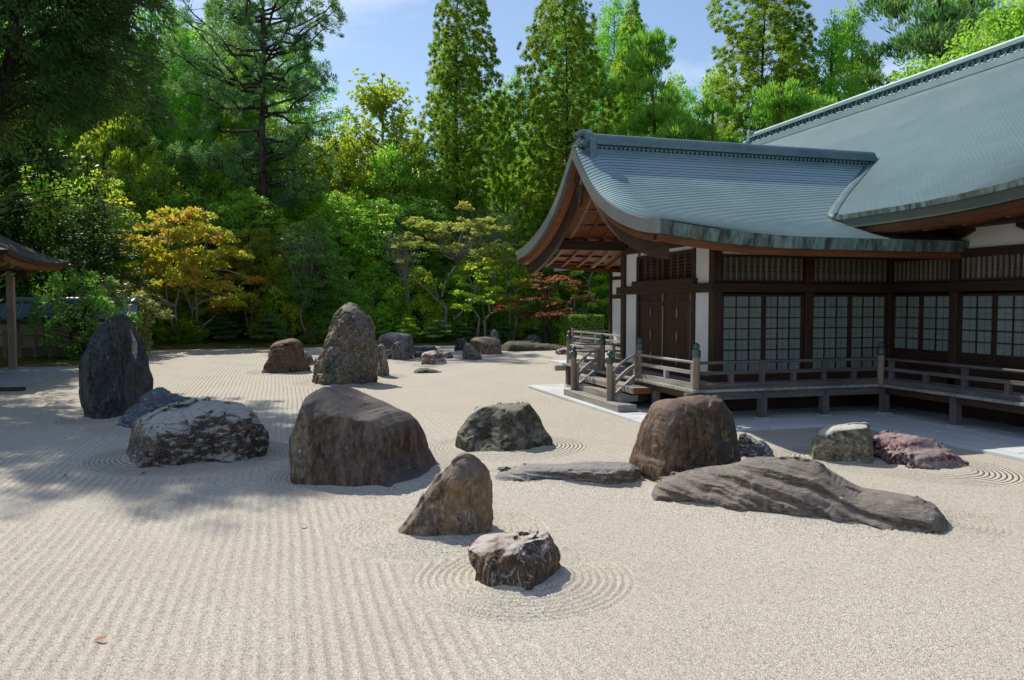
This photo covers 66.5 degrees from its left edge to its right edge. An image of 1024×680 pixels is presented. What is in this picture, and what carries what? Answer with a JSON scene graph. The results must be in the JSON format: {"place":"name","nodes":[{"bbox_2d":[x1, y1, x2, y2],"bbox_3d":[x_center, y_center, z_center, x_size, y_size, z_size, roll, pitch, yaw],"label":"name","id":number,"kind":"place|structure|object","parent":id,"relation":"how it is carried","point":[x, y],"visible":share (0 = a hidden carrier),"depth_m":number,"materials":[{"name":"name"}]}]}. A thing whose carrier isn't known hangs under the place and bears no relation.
{"place":"outdoors","nodes":[
{"label":"outdoors","id":0,"kind":"place"},
{"bbox_2d":[0,366,78,386],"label":"gate pavement","id":1,"kind":"structure","parent":0,"point":[25,376],"depth_m":25.92,"materials":[{"name":"grey stone"}]},
{"bbox_2d":[0,234,69,372],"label":"gate pavilion","id":2,"kind":"structure","parent":1,"relation":"on","point":[26,261],"depth_m":26.49,"materials":[{"name":"brown wood"}]},
{"bbox_2d":[197,315,538,334],"bbox_3d":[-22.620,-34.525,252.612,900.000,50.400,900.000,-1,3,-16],"label":"ground","id":3,"kind":"structure","parent":0,"point":[394,331],"depth_m":57.85,"materials":[{"name":"plant"}]},
{"bbox_2d":[0,356,79,367],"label":"moss bed","id":4,"kind":"object","parent":3,"relation":"on","point":[39,361],"visible":0.16,"depth_m":30.84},
{"bbox_2d":[0,330,58,358],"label":"timber fence","id":5,"kind":"object","parent":4,"relation":"on","point":[20,346],"visible":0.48,"depth_m":32.35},
{"bbox_2d":[15,256,87,296],"bbox_3d":[-21.968,-1.517,37.235,3.665,5.472,4.267,1,3,16],"label":"shrub","id":6,"kind":"object","parent":4,"relation":"on","point":[34,294],"visible":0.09,"depth_m":36.82,"materials":[{"name":"green plant"}]},
{"bbox_2d":[0,6,116,296],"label":"cedar","id":7,"kind":"object","parent":4,"relation":"on","point":[54,161],"visible":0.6,"depth_m":35.05,"materials":[{"name":"green plant"}]},
{"bbox_2d":[0,297,141,357],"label":"boundary wall","id":8,"kind":"structure","parent":4,"relation":"on","point":[23,306],"depth_m":33.45,"materials":[{"name":"paint"}]},
{"bbox_2d":[24,266,142,359],"bbox_3d":[-18.054,-0.958,33.057,4.781,4.379,4.177,-1,3,-16],"label":"shrub","id":9,"kind":"object","parent":4,"relation":"on","point":[84,331],"visible":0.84,"depth_m":32.26,"materials":[{"name":"green plant"}]},
{"bbox_2d":[32,194,161,300],"bbox_3d":[-20.685,-3.128,38.378,7.147,8.168,5.910,2,4,42],"label":"shrub","id":10,"kind":"object","parent":4,"relation":"on","point":[94,256],"visible":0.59,"depth_m":38.16,"materials":[{"name":"green plant"}]},
{"bbox_2d":[76,277,173,352],"bbox_3d":[-17.866,-0.859,35.317,4.760,4.013,4.087,-1,3,-16],"label":"shrub","id":11,"kind":"object","parent":4,"relation":"on","point":[143,330],"visible":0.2,"depth_m":35.30,"materials":[{"name":"green plant"}]},
{"bbox_2d":[3,163,89,295],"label":"understory tree","id":12,"kind":"object","parent":3,"relation":"on","point":[46,186],"visible":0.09,"depth_m":45.60,"materials":[{"name":"green plant"}]},
{"bbox_2d":[0,0,181,160],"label":"cedar","id":13,"kind":"object","parent":3,"relation":"on","point":[72,41],"visible":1,"depth_m":21.19,"materials":[{"name":"green plant"}]},
{"bbox_2d":[50,168,153,279],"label":"understory tree","id":14,"kind":"object","parent":3,"relation":"on","point":[116,192],"visible":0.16,"depth_m":46.62,"materials":[{"name":"green plant"}]},
{"bbox_2d":[39,169,177,313],"bbox_3d":[-24.838,-5.388,50.297,10.302,11.254,7.822,-3,4,-44],"label":"understory tree","id":15,"kind":"object","parent":3,"relation":"on","point":[127,177],"visible":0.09,"depth_m":49.08,"materials":[{"name":"green plant"}]},
{"bbox_2d":[57,112,164,222],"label":"olive maple","id":16,"kind":"object","parent":3,"relation":"on","point":[118,160],"visible":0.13,"depth_m":51.19,"materials":[{"name":"green plant"}]},
{"bbox_2d":[74,38,155,195],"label":"forest tree","id":17,"kind":"object","parent":3,"relation":"on","point":[126,135],"visible":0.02,"depth_m":57.22,"materials":[{"name":"green plant"}]},
{"bbox_2d":[93,0,197,187],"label":"cedar","id":18,"kind":"object","parent":3,"relation":"on","point":[155,18],"visible":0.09,"depth_m":58.05,"materials":[{"name":"green plant"}]},
{"bbox_2d":[109,154,205,314],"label":"leafy tree","id":19,"kind":"object","parent":3,"relation":"on","point":[149,175],"visible":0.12,"depth_m":49.27,"materials":[{"name":"green plant"}]},
{"bbox_2d":[134,137,223,314],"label":"understory tree","id":20,"kind":"object","parent":3,"relation":"on","point":[191,165],"visible":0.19,"depth_m":50.90,"materials":[{"name":"green plant"}]},
{"bbox_2d":[154,19,216,213],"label":"cedar","id":21,"kind":"object","parent":3,"relation":"on","point":[189,115],"visible":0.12,"depth_m":55.04,"materials":[{"name":"green plant"}]},
{"bbox_2d":[171,343,206,345],"bbox_3d":[-17.765,0.304,42.887,2.610,0.280,1.673,-1,3,-16],"label":"moss islet","id":22,"kind":"object","parent":3,"relation":"on","point":[190,344],"visible":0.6,"depth_m":42.49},
{"bbox_2d":[105,205,265,342],"bbox_3d":[-17.870,-3.416,43.261,7.818,8.044,9.148,0,3,-1],"label":"orange maple","id":23,"kind":"object","parent":22,"relation":"on","point":[163,263],"visible":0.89,"depth_m":42.34,"materials":[{"name":"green plant"}]},
{"bbox_2d":[163,316,208,343],"bbox_3d":[-17.707,-0.412,42.984,2.312,1.824,2.692,-2,4,-41],"label":"islet bush","id":24,"kind":"object","parent":22,"relation":"on","point":[188,331],"visible":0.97,"depth_m":42.54,"materials":[{"name":"green plant"}]},
{"bbox_2d":[182,0,257,198],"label":"cedar","id":25,"kind":"object","parent":3,"relation":"on","point":[211,16],"visible":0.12,"depth_m":56.86,"materials":[{"name":"green plant"}]},
{"bbox_2d":[172,128,273,330],"bbox_3d":[-19.437,-7.015,53.412,6.565,14.857,8.646,1,3,24],"label":"leafy tree","id":26,"kind":"object","parent":3,"relation":"on","point":[225,142],"visible":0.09,"depth_m":52.25,"materials":[{"name":"green plant"}]},
{"bbox_2d":[180,187,296,335],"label":"understory tree","id":27,"kind":"object","parent":3,"relation":"on","point":[243,204],"visible":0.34,"depth_m":48.62,"materials":[{"name":"green plant"}]},
{"bbox_2d":[181,166,297,331],"bbox_3d":[-19.039,-5.852,52.307,7.607,11.891,10.019,-2,3,-37],"label":"understory tree","id":28,"kind":"object","parent":3,"relation":"on","point":[224,184],"visible":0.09,"depth_m":51.25,"materials":[{"name":"green plant"}]},
{"bbox_2d":[151,0,359,318],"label":"pine","id":29,"kind":"object","parent":3,"relation":"on","point":[246,15],"visible":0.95,"depth_m":50.02,"materials":[{"name":"green plant"}]},
{"bbox_2d":[213,52,298,195],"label":"forest tree","id":30,"kind":"object","parent":3,"relation":"on","point":[276,123],"visible":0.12,"depth_m":60.04,"materials":[{"name":"green plant"}]},
{"bbox_2d":[237,149,314,313],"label":"understory tree","id":31,"kind":"object","parent":3,"relation":"on","point":[276,178],"visible":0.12,"depth_m":52.83,"materials":[{"name":"green plant"}]},
{"bbox_2d":[249,114,336,238],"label":"leafy tree","id":32,"kind":"object","parent":3,"relation":"on","point":[311,149],"visible":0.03,"depth_m":56.83,"materials":[{"name":"green plant"}]},
{"bbox_2d":[252,188,358,331],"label":"understory tree","id":33,"kind":"object","parent":3,"relation":"on","point":[312,208],"visible":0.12,"depth_m":52.18,"materials":[{"name":"green plant"}]},
{"bbox_2d":[266,44,352,179],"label":"forest tree","id":34,"kind":"object","parent":3,"relation":"on","point":[309,117],"visible":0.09,"depth_m":66.04,"materials":[{"name":"green plant"}]},
{"bbox_2d":[274,133,381,319],"bbox_3d":[-12.541,-7.478,57.398,10.467,15.451,7.947,0,3,-9],"label":"leafy tree","id":35,"kind":"object","parent":3,"relation":"on","point":[348,163],"visible":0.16,"depth_m":56.57,"materials":[{"name":"green plant"}]},
{"bbox_2d":[296,189,389,314],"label":"understory tree","id":36,"kind":"object","parent":3,"relation":"on","point":[328,207],"visible":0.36,"depth_m":50.92,"materials":[{"name":"green plant"}]},
{"bbox_2d":[307,186,423,318],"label":"understory tree","id":37,"kind":"object","parent":3,"relation":"on","point":[352,196],"visible":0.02,"depth_m":52.49,"materials":[{"name":"green plant"}]},
{"bbox_2d":[330,138,430,331],"bbox_3d":[-8.516,-7.214,55.590,9.315,14.255,7.072,-1,3,-16],"label":"understory tree","id":38,"kind":"object","parent":3,"relation":"on","point":[380,176],"visible":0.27,"depth_m":54.84,"materials":[{"name":"green plant"}]},
{"bbox_2d":[322,67,443,216],"bbox_3d":[-10.072,-10.691,60.393,10.020,20.377,9.655,-1,3,-16],"label":"feathery tree","id":39,"kind":"object","parent":3,"relation":"on","point":[380,99],"visible":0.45,"depth_m":59.21,"materials":[{"name":"green plant"}]},
{"bbox_2d":[342,198,433,319],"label":"understory tree","id":40,"kind":"object","parent":3,"relation":"on","point":[378,212],"visible":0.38,"depth_m":51.02,"materials":[{"name":"green plant"}]},
{"bbox_2d":[373,147,454,323],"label":"leafy tree","id":41,"kind":"object","parent":3,"relation":"on","point":[406,189],"visible":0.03,"depth_m":55.97,"materials":[{"name":"green plant"}]},
{"bbox_2d":[367,197,481,323],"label":"understory tree","id":42,"kind":"object","parent":3,"relation":"on","point":[423,255],"visible":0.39,"depth_m":51.44,"materials":[{"name":"green plant"}]},
{"bbox_2d":[393,164,484,324],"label":"understory tree","id":43,"kind":"object","parent":3,"relation":"on","point":[429,181],"visible":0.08,"depth_m":54.30,"materials":[{"name":"green plant"}]},
{"bbox_2d":[425,31,488,201],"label":"forest tree","id":44,"kind":"object","parent":3,"relation":"on","point":[447,62],"visible":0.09,"depth_m":68.78,"materials":[{"name":"green plant"}]},
{"bbox_2d":[391,200,523,340],"bbox_3d":[-3.243,-4.120,47.456,8.309,8.708,4.980,-1,3,-16],"label":"maple","id":45,"kind":"object","parent":3,"relation":"on","point":[450,250],"visible":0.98,"depth_m":47.09,"materials":[{"name":"green plant"}]},
{"bbox_2d":[406,0,512,321],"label":"umbrella pine","id":46,"kind":"object","parent":3,"relation":"on","point":[451,87],"visible":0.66,"depth_m":54.28,"materials":[{"name":"green plant"}]},
{"bbox_2d":[448,257,526,336],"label":"green maple","id":47,"kind":"object","parent":3,"relation":"on","point":[485,261],"visible":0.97,"depth_m":45.71,"materials":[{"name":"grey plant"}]},
{"bbox_2d":[468,165,533,322],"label":"understory tree","id":48,"kind":"object","parent":3,"relation":"on","point":[508,206],"visible":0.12,"depth_m":56.03,"materials":[{"name":"green plant"}]},
{"bbox_2d":[541,270,608,314],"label":"green maple","id":49,"kind":"object","parent":3,"relation":"on","point":[590,294],"visible":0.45,"depth_m":46.87,"materials":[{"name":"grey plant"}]},
{"bbox_2d":[579,0,650,131],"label":"forest tree","id":50,"kind":"object","parent":3,"relation":"on","point":[605,26],"visible":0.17,"depth_m":70.86,"materials":[{"name":"green plant"}]},
{"bbox_2d":[604,0,658,136],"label":"conifer","id":51,"kind":"object","parent":3,"relation":"on","point":[626,109],"visible":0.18,"depth_m":58.68,"materials":[{"name":"green plant"}]},
{"bbox_2d":[603,25,692,138],"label":"red pine","id":52,"kind":"object","parent":3,"relation":"on","point":[651,54],"visible":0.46,"depth_m":48.45,"materials":[{"name":"green plant"}]},
{"bbox_2d":[656,95,745,142],"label":"red pine","id":53,"kind":"object","parent":3,"relation":"on","point":[685,128],"visible":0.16,"depth_m":45.26,"materials":[{"name":"green plant"}]},
{"bbox_2d":[686,60,743,139],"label":"forest tree","id":54,"kind":"object","parent":3,"relation":"on","point":[711,87],"visible":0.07,"depth_m":73.74,"materials":[{"name":"green plant"}]},
{"bbox_2d":[704,0,841,139],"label":"umbrella pine","id":55,"kind":"object","parent":3,"relation":"on","point":[780,30],"visible":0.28,"depth_m":55.75,"materials":[{"name":"green plant"}]},
{"bbox_2d":[739,76,837,141],"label":"red pine","id":56,"kind":"object","parent":3,"relation":"on","point":[774,107],"visible":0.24,"depth_m":43.35,"materials":[{"name":"green plant"}]},
{"bbox_2d":[798,8,869,111],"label":"slope tree","id":57,"kind":"object","parent":3,"relation":"on","point":[834,51],"visible":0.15,"depth_m":53.14,"materials":[{"name":"green plant"}]},
{"bbox_2d":[820,0,885,99],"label":"slope tree","id":58,"kind":"object","parent":3,"relation":"on","point":[852,29],"visible":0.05,"depth_m":58.42,"materials":[{"name":"green plant"}]},
{"bbox_2d":[833,0,1017,90],"label":"slope tree","id":59,"kind":"object","parent":3,"relation":"on","point":[932,38],"visible":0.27,"depth_m":55.55,"materials":[{"name":"plant"}]},
{"bbox_2d":[892,0,1008,79],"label":"slope tree","id":60,"kind":"object","parent":3,"relation":"on","point":[990,3],"visible":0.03,"depth_m":60.84,"materials":[{"name":"green plant"}]},
{"bbox_2d":[918,0,1023,72],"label":"slope tree","id":61,"kind":"object","parent":3,"relation":"on","point":[981,40],"visible":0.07,"depth_m":42.17,"materials":[{"name":"green plant"}]},
{"bbox_2d":[145,330,607,349],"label":"moss bank","id":62,"kind":"structure","parent":0,"point":[242,342],"depth_m":44.73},
{"bbox_2d":[143,259,227,341],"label":"understory tree","id":63,"kind":"object","parent":62,"relation":"on","point":[159,329],"visible":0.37,"depth_m":45.30,"materials":[{"name":"green plant"}]},
{"bbox_2d":[213,227,296,338],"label":"olive maple","id":64,"kind":"object","parent":62,"relation":"on","point":[261,250],"visible":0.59,"depth_m":45.93,"materials":[{"name":"green plant"}]},
{"bbox_2d":[250,313,296,341],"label":"clipped pine","id":65,"kind":"object","parent":62,"relation":"on","point":[271,329],"visible":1,"depth_m":44.58,"materials":[{"name":"green plant"}]},
{"bbox_2d":[243,253,313,340],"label":"understory tree","id":66,"kind":"object","parent":62,"relation":"on","point":[291,302],"visible":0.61,"depth_m":46.37,"materials":[{"name":"green plant"}]},
{"bbox_2d":[270,215,331,334],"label":"tree","id":67,"kind":"object","parent":62,"relation":"on","point":[301,288],"visible":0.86,"depth_m":45.85,"materials":[{"name":"plant"}]},
{"bbox_2d":[271,215,355,338],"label":"tree","id":68,"kind":"object","parent":62,"relation":"on","point":[316,288],"visible":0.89,"depth_m":46.34,"materials":[{"name":"green plant"}]},
{"bbox_2d":[298,272,378,337],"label":"understory tree","id":69,"kind":"object","parent":62,"relation":"on","point":[327,320],"visible":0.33,"depth_m":47.15,"materials":[{"name":"green plant"}]},
{"bbox_2d":[336,260,416,338],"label":"understory tree","id":70,"kind":"object","parent":62,"relation":"on","point":[373,271],"visible":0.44,"depth_m":48.73,"materials":[{"name":"green plant"}]},
{"bbox_2d":[373,265,457,340],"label":"understory tree","id":71,"kind":"object","parent":62,"relation":"on","point":[422,301],"visible":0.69,"depth_m":48.26,"materials":[{"name":"green plant"}]},
{"bbox_2d":[428,247,520,336],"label":"understory tree","id":72,"kind":"object","parent":62,"relation":"on","point":[472,319],"visible":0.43,"depth_m":49.24,"materials":[{"name":"green plant"}]},
{"bbox_2d":[469,250,540,338],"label":"understory tree","id":73,"kind":"object","parent":62,"relation":"on","point":[496,316],"visible":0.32,"depth_m":50.14,"materials":[{"name":"green plant"}]},
{"bbox_2d":[480,240,558,340],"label":"green maple","id":74,"kind":"object","parent":62,"relation":"on","point":[511,283],"visible":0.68,"depth_m":47.04,"materials":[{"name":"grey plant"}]},
{"bbox_2d":[493,272,591,342],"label":"red maple","id":75,"kind":"object","parent":62,"relation":"on","point":[549,279],"visible":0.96,"depth_m":43.78,"materials":[{"name":"red leaves"},{"name":"dark bark"}]},
{"bbox_2d":[512,277,577,335],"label":"understory tree","id":76,"kind":"object","parent":62,"relation":"on","point":[541,319],"visible":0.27,"depth_m":52.24,"materials":[{"name":"green plant"}]},
{"bbox_2d":[490,0,627,330],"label":"umbrella pine","id":77,"kind":"object","parent":62,"relation":"on","point":[582,69],"visible":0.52,"depth_m":52.12,"materials":[{"name":"green plant"}]},
{"bbox_2d":[558,275,608,333],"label":"understory tree","id":78,"kind":"object","parent":62,"relation":"on","point":[599,309],"visible":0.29,"depth_m":52.49,"materials":[{"name":"green plant"}]},
{"bbox_2d":[0,344,1023,679],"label":"raked gravel","id":79,"kind":"structure","parent":0,"point":[220,570],"depth_m":7.16,"materials":[{"name":"gravel"}]},
{"bbox_2d":[79,314,153,418],"bbox_3d":[-8.491,0.595,16.745,0.824,2.307,1.695,1,3,22],"label":"garden stone","id":80,"kind":"object","parent":79,"relation":"on","point":[115,377],"visible":0.88,"depth_m":16.33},
{"bbox_2d":[116,387,191,427],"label":"garden stone","id":81,"kind":"object","parent":79,"relation":"on","point":[152,400],"visible":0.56,"depth_m":15.16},
{"bbox_2d":[126,396,269,467],"bbox_3d":[-4.994,1.411,12.453,2.104,1.063,2.070,-2,3,-35],"label":"garden stone","id":82,"kind":"object","parent":79,"relation":"on","point":[192,430],"visible":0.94,"depth_m":11.76,"materials":[{"name":"white stone"}]},
{"bbox_2d":[261,338,310,372],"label":"garden stone","id":83,"kind":"object","parent":79,"relation":"on","point":[286,356],"visible":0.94,"depth_m":27.09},
{"bbox_2d":[312,302,378,384],"bbox_3d":[-5.063,0.150,23.500,2.076,2.565,1.813,0,3,5],"label":"garden stone","id":84,"kind":"object","parent":79,"relation":"on","point":[349,353],"visible":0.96,"depth_m":23.00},
{"bbox_2d":[289,387,439,486],"bbox_3d":[-2.040,1.336,11.058,2.123,1.345,1.855,1,3,20],"label":"garden stone","id":85,"kind":"object","parent":79,"relation":"on","point":[345,436],"visible":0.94,"depth_m":10.42,"materials":[{"name":"stone"}]},
{"bbox_2d":[398,453,493,536],"bbox_3d":[-0.730,1.654,8.263,1.042,0.949,0.750,-1,3,-11],"label":"garden stone","id":86,"kind":"object","parent":79,"relation":"on","point":[456,498],"visible":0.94,"depth_m":8.00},
{"bbox_2d":[455,401,552,451],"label":"garden stone","id":87,"kind":"object","parent":79,"relation":"on","point":[500,427],"visible":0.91,"depth_m":12.84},
{"bbox_2d":[468,530,560,589],"bbox_3d":[0.045,1.947,6.875,0.847,0.489,0.816,1,3,24],"label":"garden stone","id":88,"kind":"object","parent":79,"relation":"on","point":[527,559],"visible":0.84,"depth_m":6.62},
{"bbox_2d":[501,341,566,350],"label":"garden stone","id":89,"kind":"object","parent":79,"relation":"on","point":[522,346],"visible":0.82,"depth_m":39.62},
{"bbox_2d":[495,461,641,484],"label":"garden stone","id":90,"kind":"object","parent":79,"relation":"on","point":[604,473],"visible":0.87,"depth_m":10.48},
{"bbox_2d":[559,313,604,345],"bbox_3d":[3.788,-0.485,42.363,2.216,1.923,1.805,-1,3,-16],"label":"hedge","id":91,"kind":"object","parent":79,"relation":"on","point":[584,322],"visible":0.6,"depth_m":41.74,"materials":[{"name":"green plant"}]},
{"bbox_2d":[629,395,740,481],"bbox_3d":[2.323,1.385,10.784,1.688,1.265,0.954,-1,3,-29],"label":"garden stone","id":92,"kind":"object","parent":79,"relation":"on","point":[681,434],"visible":0.76,"depth_m":10.45,"materials":[{"name":"stone"}]},
{"bbox_2d":[738,433,773,456],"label":"garden stone","id":93,"kind":"object","parent":79,"relation":"on","point":[750,446],"visible":0.66,"depth_m":12.04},
{"bbox_2d":[651,456,948,533],"bbox_3d":[3.328,1.718,9.311,3.336,0.738,1.377,1,3,27],"label":"garden stone","id":94,"kind":"object","parent":79,"relation":"on","point":[795,486],"visible":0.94,"depth_m":8.86,"materials":[{"name":"stone"}]},
{"bbox_2d":[810,422,874,462],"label":"garden stone","id":95,"kind":"object","parent":79,"relation":"on","point":[850,442],"visible":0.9,"depth_m":11.72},
{"bbox_2d":[872,430,968,469],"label":"garden stone","id":96,"kind":"object","parent":79,"relation":"on","point":[908,451],"visible":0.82,"depth_m":11.49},
{"bbox_2d":[28,0,1020,186],"label":"sky","id":97,"kind":"structure","parent":0,"point":[391,38],"materials":[{"name":"blue"}]},
{"bbox_2d":[528,360,1023,461],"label":"stone pavement","id":98,"kind":"structure","parent":0,"point":[1002,440],"depth_m":15.40,"materials":[{"name":"stone"}]},
{"bbox_2d":[554,268,620,358],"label":"wing","id":99,"kind":"structure","parent":98,"relation":"on","point":[613,331],"depth_m":31.30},
{"bbox_2d":[517,35,1023,427],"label":"temple hall","id":100,"kind":"structure","parent":98,"relation":"on","point":[865,248],"depth_m":17.45,"materials":[{"name":"blue metal"}]},
{"bbox_2d":[639,293,664,365],"bbox_3d":[3.546,-0.256,19.793,0.105,1.828,1.325,-1,3,-16],"label":"door leaf","id":101,"kind":"structure","parent":100,"relation":"in","point":[651,305],"depth_m":19.71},
{"bbox_2d":[663,293,690,369],"bbox_3d":[3.930,-0.195,18.490,0.105,1.828,1.335,-1,3,-16],"label":"door leaf","id":102,"kind":"structure","parent":100,"relation":"in","point":[677,306],"depth_m":18.46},
{"bbox_2d":[721,294,763,370],"bbox_3d":[5.047,-0.133,17.130,1.050,1.728,0.052,-1,3,-16],"label":"sliding door","id":103,"kind":"structure","parent":100,"relation":"in","point":[742,336],"depth_m":17.14,"materials":[{"name":"paper"}]},
{"bbox_2d":[763,295,803,369],"bbox_3d":[6.043,-0.147,17.422,1.005,1.728,0.052,-1,3,-16],"label":"sliding door","id":104,"kind":"structure","parent":100,"relation":"in","point":[783,314],"depth_m":17.43,"materials":[{"name":"paper"}]},
{"bbox_2d":[813,295,849,367],"bbox_3d":[7.237,-0.163,17.774,1.025,1.728,0.052,-1,3,-16],"label":"sliding door","id":105,"kind":"structure","parent":100,"relation":"in","point":[831,319],"depth_m":17.79,"materials":[{"name":"paper"}]},
{"bbox_2d":[849,295,886,368],"bbox_3d":[8.223,-0.177,18.063,1.010,1.728,0.052,-1,3,-16],"label":"sliding door","id":106,"kind":"structure","parent":100,"relation":"in","point":[868,313],"depth_m":18.07,"materials":[{"name":"paper"}]},
{"bbox_2d":[892,295,920,369],"bbox_3d":[8.957,-0.147,17.735,0.052,1.758,0.815,-1,3,-16],"label":"sliding door","id":107,"kind":"structure","parent":100,"relation":"in","point":[906,308],"depth_m":17.73,"materials":[{"name":"paper"}]},
{"bbox_2d":[919,294,948,372],"bbox_3d":[9.190,-0.110,16.944,0.052,1.758,0.815,-1,3,-16],"label":"sliding door","id":108,"kind":"structure","parent":100,"relation":"in","point":[934,316],"depth_m":16.99,"materials":[{"name":"paper"}]},
{"bbox_2d":[958,294,994,377],"bbox_3d":[9.483,-0.063,15.950,0.052,1.758,0.820,-1,3,-16],"label":"sliding door","id":109,"kind":"structure","parent":100,"relation":"in","point":[976,311],"depth_m":15.94,"materials":[{"name":"paper"}]},
{"bbox_2d":[992,293,1023,380],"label":"sliding door","id":110,"kind":"structure","parent":100,"relation":"in","point":[1008,336],"depth_m":15.25,"materials":[{"name":"paper"}]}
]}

